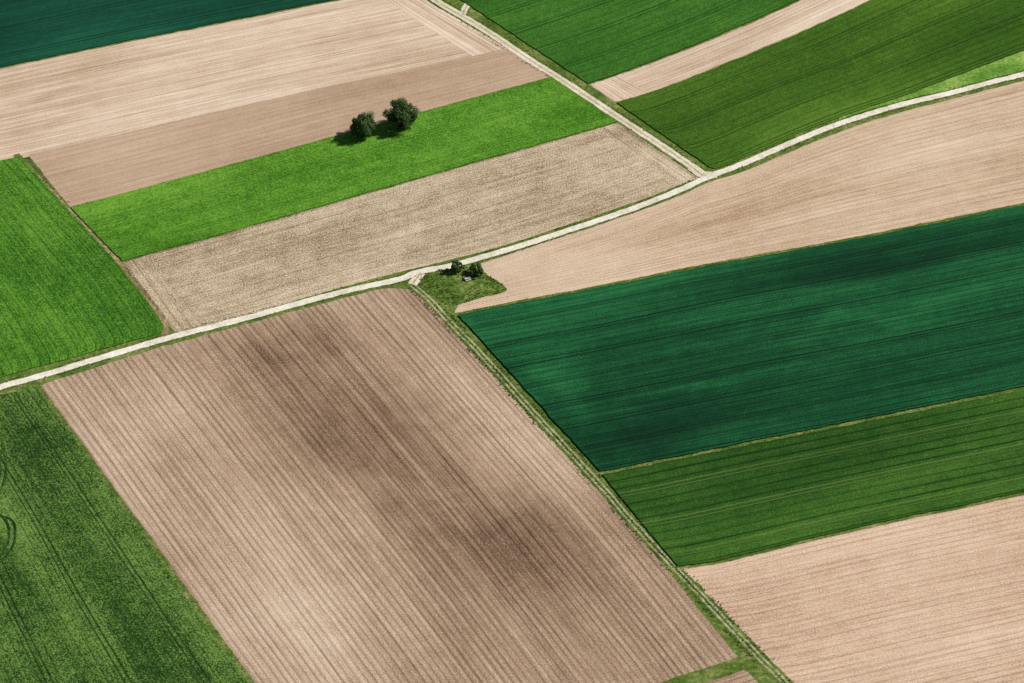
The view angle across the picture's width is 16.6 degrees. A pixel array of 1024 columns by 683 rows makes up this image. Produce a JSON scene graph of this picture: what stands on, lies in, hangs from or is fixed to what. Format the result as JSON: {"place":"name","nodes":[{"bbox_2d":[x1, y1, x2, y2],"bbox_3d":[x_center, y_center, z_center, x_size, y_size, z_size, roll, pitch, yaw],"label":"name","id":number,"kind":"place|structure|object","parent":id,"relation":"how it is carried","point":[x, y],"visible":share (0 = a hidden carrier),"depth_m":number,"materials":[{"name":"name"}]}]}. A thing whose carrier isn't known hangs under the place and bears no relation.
{"place":"outdoors","nodes":[
{"label":"outdoors","id":0,"kind":"place"},
{"bbox_2d":[0,156,163,377],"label":"cereal field","id":1,"kind":"structure","parent":0,"point":[68,289],"depth_m":1189.57,"materials":[{"name":"green plant"}]},
{"bbox_2d":[13,153,169,336],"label":"dirt path","id":2,"kind":"structure","parent":0,"point":[158,313],"depth_m":1198.28,"materials":[{"name":"brown soil"}]},
{"bbox_2d":[0,386,247,682],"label":"cereal field","id":3,"kind":"structure","parent":0,"point":[91,591],"depth_m":1070.96,"materials":[{"name":"green plant"}]},
{"bbox_2d":[0,440,6,491],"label":"tyre track","id":4,"kind":"structure","parent":3,"relation":"on","point":[5,475],"depth_m":1115.31,"materials":[{"name":"green plant"}]},
{"bbox_2d":[0,514,9,556],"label":"tyre track","id":5,"kind":"structure","parent":3,"relation":"on","point":[8,540],"depth_m":1089.02,"materials":[{"name":"green plant"}]},
{"bbox_2d":[0,516,16,559],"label":"tyre track","id":6,"kind":"structure","parent":3,"relation":"on","point":[15,532],"depth_m":1089.20,"materials":[{"name":"green plant"}]},
{"bbox_2d":[0,0,332,66],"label":"cereal field","id":7,"kind":"structure","parent":0,"point":[31,30],"depth_m":1321.95,"materials":[{"name":"green plant"}]},
{"bbox_2d":[0,0,505,159],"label":"ploughed field","id":8,"kind":"structure","parent":0,"point":[72,99],"depth_m":1297.49,"materials":[{"name":"soil"}]},
{"bbox_2d":[29,48,548,206],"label":"ploughed field","id":9,"kind":"structure","parent":0,"point":[91,170],"depth_m":1265.07,"materials":[{"name":"soil"}]},
{"bbox_2d":[71,77,616,260],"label":"cereal field","id":10,"kind":"structure","parent":0,"point":[203,205],"depth_m":1244.80,"materials":[{"name":"green plant"}]},
{"bbox_2d":[40,288,736,682],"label":"ploughed field","id":11,"kind":"structure","parent":0,"point":[386,486],"depth_m":1099.06,"materials":[{"name":"soil"}]},
{"bbox_2d":[124,123,696,332],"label":"ploughed field","id":12,"kind":"structure","parent":0,"point":[484,205],"depth_m":1217.77,"materials":[{"name":"soil"}]},
{"bbox_2d":[408,273,424,284],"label":"farm track","id":13,"kind":"structure","parent":0,"point":[415,280],"depth_m":1193.98,"materials":[{"name":"beige gravel"}]},
{"bbox_2d":[420,268,506,305],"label":"meadow","id":14,"kind":"structure","parent":0,"point":[459,287],"depth_m":1190.81,"materials":[{"name":"green plant"}]},
{"bbox_2d":[451,259,464,272],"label":"bush","id":15,"kind":"object","parent":14,"relation":"on","point":[456,264],"visible":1,"depth_m":1195.39,"materials":[{"name":"green plant"}]},
{"bbox_2d":[469,262,483,276],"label":"bush","id":16,"kind":"object","parent":14,"relation":"on","point":[478,270],"visible":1,"depth_m":1193.97,"materials":[{"name":"green plant"}]},
{"bbox_2d":[460,3,469,15],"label":"farm track","id":17,"kind":"structure","parent":0,"point":[464,9],"depth_m":1328.17,"materials":[{"name":"beige gravel"}]},
{"bbox_2d":[0,0,1023,682],"bbox_3d":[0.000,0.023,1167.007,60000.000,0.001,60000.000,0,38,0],"label":"ground","id":18,"kind":"structure","parent":0,"point":[750,666],"depth_m":1184.80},
{"bbox_2d":[348,110,375,137],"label":"broadleaf tree","id":19,"kind":"object","parent":18,"relation":"on","point":[364,122],"visible":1,"depth_m":1256.40,"materials":[{"name":"green plant"}]},
{"bbox_2d":[381,97,420,132],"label":"broadleaf tree","id":20,"kind":"object","parent":18,"relation":"on","point":[401,114],"visible":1,"depth_m":1260.03,"materials":[{"name":"green plant"}]},
{"bbox_2d":[0,0,1020,682],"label":"grass tussocks","id":21,"kind":"object","parent":18,"relation":"on","point":[508,372],"depth_m":1180.08,"materials":[{"name":"green plant"}]},
{"bbox_2d":[827,51,1023,123],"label":"grass verge","id":22,"kind":"object","parent":18,"relation":"on","point":[1012,64],"depth_m":1292.20,"materials":[{"name":"green plant"}]},
{"bbox_2d":[0,72,1023,389],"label":"gravel road","id":23,"kind":"structure","parent":0,"point":[490,254],"depth_m":1207.99,"materials":[{"name":"beige gravel"}]},
{"bbox_2d":[430,0,694,167],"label":"farm track","id":24,"kind":"structure","parent":0,"point":[606,109],"depth_m":1287.97,"materials":[{"name":"beige gravel"}]},
{"bbox_2d":[409,284,791,682],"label":"farm track","id":25,"kind":"structure","parent":0,"point":[426,296],"depth_m":1106.64,"materials":[{"name":"green plant"}]},
{"bbox_2d":[461,0,796,83],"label":"cereal field","id":26,"kind":"structure","parent":0,"point":[588,41],"depth_m":1318.91,"materials":[{"name":"green plant"}]},
{"bbox_2d":[688,165,717,177],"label":"farm track","id":27,"kind":"structure","parent":0,"point":[696,170],"depth_m":1244.26,"materials":[{"name":"beige gravel"}]},
{"bbox_2d":[590,0,868,101],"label":"ploughed field","id":28,"kind":"structure","parent":0,"point":[790,20],"depth_m":1306.51,"materials":[{"name":"soil"}]},
{"bbox_2d":[708,670,757,682],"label":"ploughed field","id":29,"kind":"structure","parent":0,"point":[743,676],"depth_m":1038.62,"materials":[{"name":"soil"}]},
{"bbox_2d":[455,81,1023,312],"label":"ploughed field","id":30,"kind":"structure","parent":0,"point":[958,156],"depth_m":1230.44,"materials":[{"name":"soil"}]},
{"bbox_2d":[458,205,1023,471],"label":"cereal field","id":31,"kind":"structure","parent":0,"point":[669,365],"depth_m":1166.61,"materials":[{"name":"green plant"}]},
{"bbox_2d":[602,390,1023,566],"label":"cereal field","id":32,"kind":"structure","parent":0,"point":[723,504],"depth_m":1109.91,"materials":[{"name":"green plant"}]},
{"bbox_2d":[617,0,1023,168],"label":"cereal field","id":33,"kind":"structure","parent":0,"point":[870,53],"depth_m":1293.24,"materials":[{"name":"green plant"}]},
{"bbox_2d":[684,495,1023,682],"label":"ploughed field","id":34,"kind":"structure","parent":0,"point":[936,598],"depth_m":1066.39,"materials":[{"name":"soil"}]}
]}

